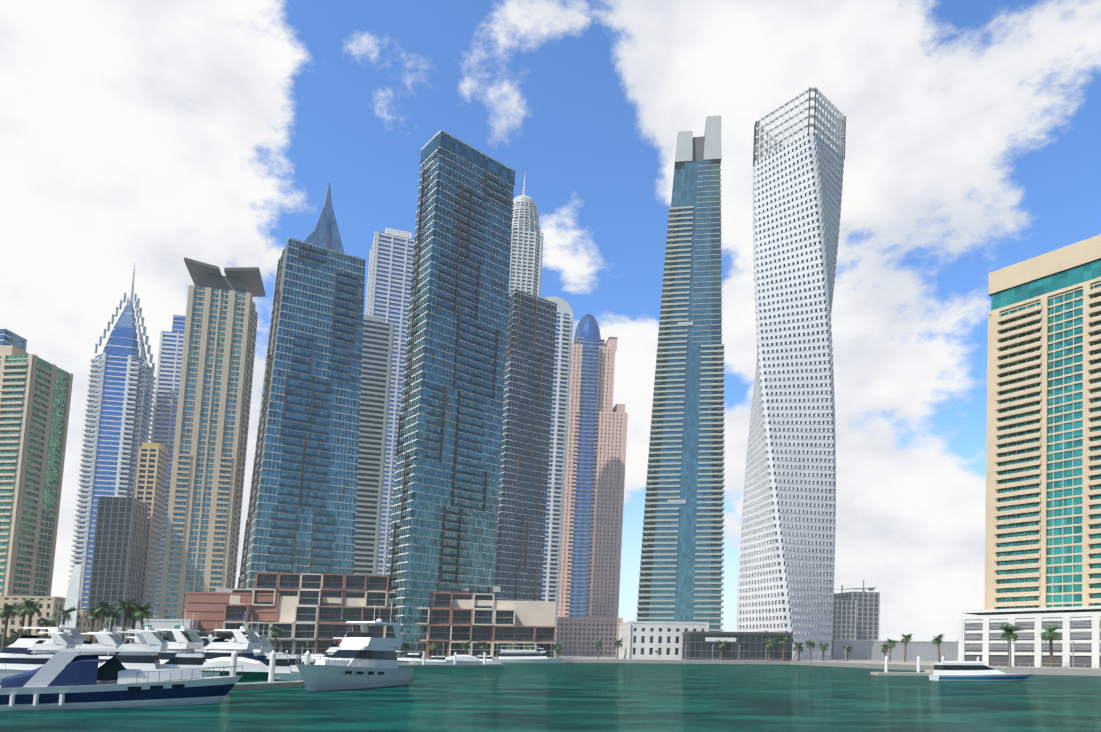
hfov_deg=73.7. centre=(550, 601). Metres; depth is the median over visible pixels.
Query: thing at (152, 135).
sky
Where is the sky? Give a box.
[0,0,1100,640]

